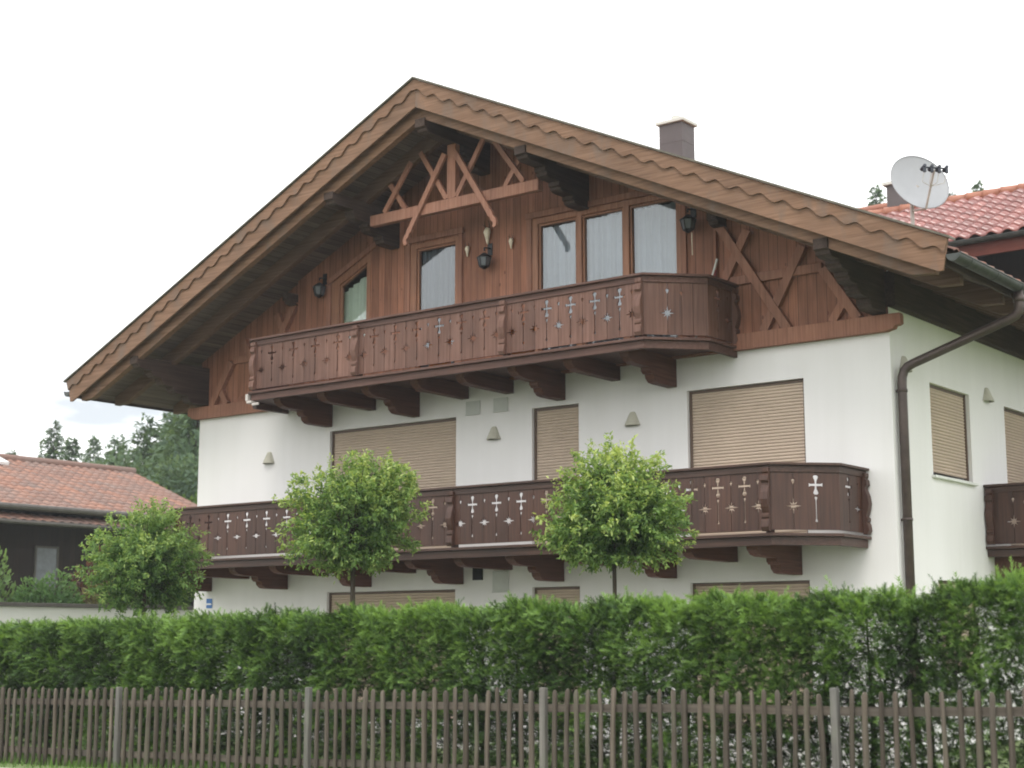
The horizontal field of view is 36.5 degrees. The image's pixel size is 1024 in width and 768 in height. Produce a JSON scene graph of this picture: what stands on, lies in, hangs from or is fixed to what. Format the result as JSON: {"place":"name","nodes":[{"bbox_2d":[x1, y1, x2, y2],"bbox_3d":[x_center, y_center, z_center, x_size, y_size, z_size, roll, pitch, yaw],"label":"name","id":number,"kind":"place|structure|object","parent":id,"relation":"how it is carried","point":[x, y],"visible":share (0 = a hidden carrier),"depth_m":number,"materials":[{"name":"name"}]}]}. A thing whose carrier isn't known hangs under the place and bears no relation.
{"place":"outdoors","nodes":[
{"label":"outdoors","id":0,"kind":"place"},
{"bbox_2d":[429,333,450,365],"bbox_3d":[-1.106,-0.497,23.838,0.400,0.558,0.140,-7,-12,37],"label":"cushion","id":1,"kind":"object","parent":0,"point":[449,342],"depth_m":23.73,"materials":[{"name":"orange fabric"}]},
{"bbox_2d":[0,712,1023,767],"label":"lawn","id":2,"kind":"structure","parent":0,"point":[150,760],"depth_m":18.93,"materials":[{"name":"green plant"}]},
{"bbox_2d":[6,449,18,454],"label":"conifer","id":3,"kind":"object","parent":2,"relation":"on","point":[14,453],"depth_m":79.86,"materials":[{"name":"green plant"}]},
{"bbox_2d":[30,420,71,459],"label":"conifer","id":4,"kind":"object","parent":2,"relation":"on","point":[52,449],"visible":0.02,"depth_m":74.78,"materials":[{"name":"green plant"}]},
{"bbox_2d":[56,435,85,462],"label":"conifer","id":5,"kind":"object","parent":2,"relation":"on","point":[71,451],"visible":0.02,"depth_m":71.84,"materials":[{"name":"green plant"}]},
{"bbox_2d":[73,453,100,463],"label":"broadleaf tree","id":6,"kind":"object","parent":2,"relation":"on","point":[89,458],"depth_m":75.48,"materials":[{"name":"green plant"}]},
{"bbox_2d":[80,434,108,463],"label":"conifer","id":7,"kind":"object","parent":2,"relation":"on","point":[93,441],"depth_m":79.84,"materials":[{"name":"green plant"}]},
{"bbox_2d":[0,602,193,715],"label":"garden wall","id":8,"kind":"structure","parent":2,"relation":"on","point":[32,611],"depth_m":29.79,"materials":[{"name":"grey paint"}]},
{"bbox_2d":[0,453,196,605],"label":"farmhouse","id":9,"kind":"object","parent":2,"relation":"on","point":[53,512],"visible":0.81,"depth_m":43.37,"materials":[{"name":"tile"}]},
{"bbox_2d":[32,545,58,589],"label":"window","id":10,"kind":"structure","parent":9,"relation":"in","point":[46,558],"depth_m":42.62,"materials":[{"name":"grey glass"}]},
{"bbox_2d":[95,434,132,464],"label":"conifer","id":11,"kind":"object","parent":2,"relation":"on","point":[115,442],"visible":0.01,"depth_m":71.79,"materials":[{"name":"green plant"}]},
{"bbox_2d":[97,452,141,465],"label":"broadleaf tree","id":12,"kind":"object","parent":2,"relation":"on","point":[110,459],"visible":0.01,"depth_m":71.70,"materials":[{"name":"green plant"}]},
{"bbox_2d":[92,441,158,476],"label":"broadleaf tree","id":13,"kind":"object","parent":2,"relation":"on","point":[137,459],"visible":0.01,"depth_m":60.00,"materials":[{"name":"green plant"}]},
{"bbox_2d":[103,445,148,466],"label":"broadleaf tree","id":14,"kind":"object","parent":2,"relation":"on","point":[118,454],"visible":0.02,"depth_m":61.79,"materials":[{"name":"green plant"}]},
{"bbox_2d":[105,412,169,470],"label":"conifer","id":15,"kind":"object","parent":2,"relation":"on","point":[150,431],"visible":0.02,"depth_m":61.61,"materials":[{"name":"green plant"}]},
{"bbox_2d":[64,495,218,736],"bbox_3d":[-5.506,3.466,22.992,2.038,3.647,2.128,-7,-12,37],"label":"round tree","id":16,"kind":"object","parent":2,"relation":"on","point":[142,568],"visible":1,"depth_m":22.86,"materials":[{"name":"green plant"}]},
{"bbox_2d":[124,413,192,478],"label":"broadleaf tree","id":17,"kind":"object","parent":2,"relation":"on","point":[139,469],"visible":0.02,"depth_m":58.30,"materials":[{"name":"green plant"}]},
{"bbox_2d":[152,412,174,443],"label":"conifer","id":18,"kind":"object","parent":2,"relation":"on","point":[166,414],"depth_m":74.89,"materials":[{"name":"green plant"}]},
{"bbox_2d":[138,416,190,477],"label":"conifer","id":19,"kind":"object","parent":2,"relation":"on","point":[158,443],"depth_m":59.41,"materials":[{"name":"green plant"}]},
{"bbox_2d":[139,431,199,497],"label":"broadleaf tree","id":20,"kind":"object","parent":2,"relation":"on","point":[176,459],"visible":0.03,"depth_m":54.56,"materials":[{"name":"green plant"}]},
{"bbox_2d":[147,414,199,487],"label":"conifer","id":21,"kind":"object","parent":2,"relation":"on","point":[194,425],"visible":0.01,"depth_m":56.90,"materials":[{"name":"green plant"}]},
{"bbox_2d":[155,482,197,605],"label":"broadleaf tree","id":22,"kind":"object","parent":2,"relation":"on","point":[176,493],"depth_m":53.66,"materials":[{"name":"green plant"}]},
{"bbox_2d":[166,448,198,499],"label":"broadleaf tree","id":23,"kind":"object","parent":2,"relation":"on","point":[189,491],"visible":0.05,"depth_m":52.87,"materials":[{"name":"green plant"}]},
{"bbox_2d":[180,486,197,605],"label":"broadleaf tree","id":24,"kind":"object","parent":2,"relation":"on","point":[193,500],"depth_m":49.79,"materials":[{"name":"green plant"}]},
{"bbox_2d":[267,447,433,752],"bbox_3d":[-2.155,2.838,20.494,2.019,4.072,2.266,-7,-12,37],"label":"round tree","id":25,"kind":"object","parent":2,"relation":"on","point":[345,532],"visible":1,"depth_m":20.32,"materials":[{"name":"green plant"}]},
{"bbox_2d":[0,555,1023,767],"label":"spruce hedge","id":26,"kind":"object","parent":2,"relation":"on","point":[68,645],"visible":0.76,"depth_m":14.75,"materials":[{"name":"green plant"}]},
{"bbox_2d":[0,686,1023,767],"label":"picket fence","id":27,"kind":"object","parent":2,"relation":"on","point":[834,711],"visible":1,"depth_m":14.70,"materials":[{"name":"brown wood"}]},
{"bbox_2d":[63,76,1023,751],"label":"chalet","id":28,"kind":"object","parent":2,"relation":"on","point":[803,428],"visible":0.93,"depth_m":23.09,"materials":[{"name":"white paint"}]},
{"bbox_2d":[206,599,211,607],"bbox_3d":[-5.467,3.962,28.012,0.150,0.170,0.016,-7,-12,37],"label":"enamel plate","id":29,"kind":"object","parent":28,"relation":"attached to","point":[208,603],"visible":1,"depth_m":28.01,"materials":[{"name":"blue metal"}]},
{"bbox_2d":[263,452,274,463],"bbox_3d":[-4.339,1.304,27.503,0.258,0.210,0.116,-7,-12,37],"label":"wall lamp","id":30,"kind":"object","parent":28,"relation":"attached to","point":[268,458],"visible":1,"depth_m":27.47,"materials":[{"name":"ceramic"}]},
{"bbox_2d":[313,274,326,297],"bbox_3d":[-3.354,-1.721,27.055,0.225,0.456,0.266,-7,-12,37],"label":"wall lantern","id":31,"kind":"object","parent":28,"relation":"attached to","point":[319,288],"depth_m":26.99,"materials":[{"name":"black metal"}]},
{"bbox_2d":[331,253,370,352],"bbox_3d":[-2.726,-1.354,26.774,0.920,1.687,0.186,-7,-12,37],"label":"window","id":32,"kind":"structure","parent":28,"relation":"in","point":[351,305],"depth_m":26.84,"materials":[{"name":"brown wood"}]},
{"bbox_2d":[409,236,457,368],"bbox_3d":[-1.232,-1.188,25.574,1.060,2.370,0.186,-7,-12,37],"label":"balcony door","id":33,"kind":"structure","parent":28,"relation":"in","point":[433,274],"depth_m":25.76,"materials":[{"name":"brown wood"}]},
{"bbox_2d":[464,242,468,256],"bbox_3d":[-0.728,-2.186,25.189,0.088,0.248,0.077,-7,-12,37],"label":"skull trophy","id":34,"kind":"object","parent":28,"relation":"attached to","point":[467,249],"visible":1,"depth_m":25.17,"materials":[{"name":"beige"}]},
{"bbox_2d":[476,243,492,269],"bbox_3d":[-0.435,-2.052,24.805,0.225,0.456,0.286,-7,-12,37],"label":"wall lantern","id":35,"kind":"object","parent":28,"relation":"attached to","point":[484,259],"depth_m":24.74,"materials":[{"name":"black metal"}]},
{"bbox_2d":[482,221,490,243],"bbox_3d":[-0.399,-2.434,24.948,0.137,0.386,0.120,-7,-12,37],"label":"skull trophy","id":36,"kind":"object","parent":28,"relation":"attached to","point":[487,231],"visible":1,"depth_m":24.91,"materials":[{"name":"beige"}]},
{"bbox_2d":[486,426,500,439],"bbox_3d":[-0.315,0.767,24.431,0.258,0.210,0.116,-7,-12,37],"label":"wall lamp","id":37,"kind":"object","parent":28,"relation":"attached to","point":[493,433],"visible":1,"depth_m":24.40,"materials":[{"name":"ceramic"}]},
{"bbox_2d":[508,233,512,248],"bbox_3d":[-0.017,-2.266,24.644,0.088,0.248,0.077,-7,-12,37],"label":"skull trophy","id":38,"kind":"object","parent":28,"relation":"attached to","point":[510,241],"visible":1,"depth_m":24.62,"materials":[{"name":"beige"}]},
{"bbox_2d":[532,195,681,351],"bbox_3d":[1.452,-1.537,23.523,2.750,2.390,0.184,-7,-12,37],"label":"window","id":39,"kind":"structure","parent":28,"relation":"in","point":[631,241],"depth_m":23.67,"materials":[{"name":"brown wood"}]},
{"bbox_2d":[624,412,639,426],"bbox_3d":[1.748,0.507,22.854,0.258,0.210,0.116,-7,-12,37],"label":"wall lamp","id":40,"kind":"object","parent":28,"relation":"attached to","point":[632,418],"visible":1,"depth_m":22.82,"materials":[{"name":"ceramic"}]},
{"bbox_2d":[680,207,696,254],"bbox_3d":[2.561,-2.240,22.484,0.225,0.800,0.286,-7,-12,37],"label":"wall lantern","id":41,"kind":"object","parent":28,"relation":"attached to","point":[687,221],"depth_m":22.43,"materials":[{"name":"black metal"}]},
{"bbox_2d":[695,259,717,337],"bbox_3d":[2.726,-1.175,21.813,0.368,1.209,0.137,-1,-9,4],"label":"folded parasol","id":42,"kind":"object","parent":28,"relation":"on","point":[714,272],"visible":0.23,"depth_m":21.87,"materials":[{"name":"beige fabric"}]},
{"bbox_2d":[899,356,912,372],"bbox_3d":[5.295,-0.275,20.788,0.116,0.210,0.258,-7,-12,37],"label":"wall lamp","id":43,"kind":"object","parent":28,"relation":"attached to","point":[903,359],"visible":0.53,"depth_m":20.76,"materials":[{"name":"ceramic"}]},
{"bbox_2d":[890,156,948,224],"bbox_3d":[5.812,-2.612,21.765,0.878,1.440,0.689,2,-10,-11],"label":"satellite dish","id":44,"kind":"object","parent":28,"relation":"attached to","point":[920,182],"visible":0.98,"depth_m":22.01,"materials":[{"name":"plastic"}]},
{"bbox_2d":[983,388,993,402],"bbox_3d":[7.108,0.155,23.089,0.116,0.210,0.258,-7,-12,37],"label":"wall lamp","id":45,"kind":"object","parent":28,"relation":"attached to","point":[987,396],"visible":1,"depth_m":23.04,"materials":[{"name":"ceramic"}]},
{"bbox_2d":[529,431,699,763],"bbox_3d":[1.170,2.484,17.870,1.960,3.916,1.960,1,-9,-7],"label":"round tree","id":46,"kind":"object","parent":2,"relation":"on","point":[620,523],"visible":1,"depth_m":17.70,"materials":[{"name":"green plant"}]},
{"bbox_2d":[866,184,886,205],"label":"conifer","id":47,"kind":"object","parent":2,"relation":"on","point":[879,195],"visible":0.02,"depth_m":79.83,"materials":[{"name":"green plant"}]},
{"bbox_2d":[859,181,1023,282],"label":"neighbour house","id":48,"kind":"structure","parent":2,"relation":"on","point":[986,226],"depth_m":34.14,"materials":[{"name":"red tile"}]},
{"bbox_2d":[970,179,983,191],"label":"conifer","id":49,"kind":"object","parent":2,"relation":"on","point":[975,187],"visible":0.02,"depth_m":84.90,"materials":[{"name":"green plant"}]},
{"bbox_2d":[0,0,1023,464],"label":"sky","id":50,"kind":"structure","parent":0,"point":[137,137],"materials":[{"name":"white"}]},
{"bbox_2d":[511,320,534,354],"bbox_3d":[0.159,-0.657,22.871,0.400,0.558,0.140,-7,-12,37],"label":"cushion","id":51,"kind":"object","parent":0,"point":[512,331],"visible":0.02,"depth_m":22.79,"materials":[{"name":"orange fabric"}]},
{"bbox_2d":[108,722,972,767],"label":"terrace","id":52,"kind":"structure","parent":0,"point":[844,763],"depth_m":20.07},
{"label":"planted bank","id":53,"kind":"structure","parent":0,"visible":0},
{"bbox_2d":[0,546,15,601],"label":"shrub","id":54,"kind":"object","parent":53,"relation":"on","point":[5,593],"visible":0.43,"depth_m":32.88,"materials":[{"name":"green plant"}]},
{"bbox_2d":[6,568,85,603],"bbox_3d":[-10.002,4.784,33.026,2.236,1.734,2.296,0,-9,2],"label":"shrub","id":55,"kind":"object","parent":53,"relation":"on","point":[43,595],"visible":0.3,"depth_m":32.87,"materials":[{"name":"green plant"}]},
{"bbox_2d":[82,581,116,603],"bbox_3d":[-8.796,4.930,33.519,1.446,1.995,1.431,1,-9,-8],"label":"shrub","id":56,"kind":"object","parent":53,"relation":"on","point":[93,600],"visible":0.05,"depth_m":33.33,"materials":[{"name":"green plant"}]},
{"bbox_2d":[69,544,135,604],"bbox_3d":[-9.097,4.899,35.121,2.097,2.581,1.863,0,-9,1],"label":"shrub","id":57,"kind":"object","parent":53,"relation":"on","point":[82,585],"visible":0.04,"depth_m":35.03,"materials":[{"name":"green plant"}]}
]}

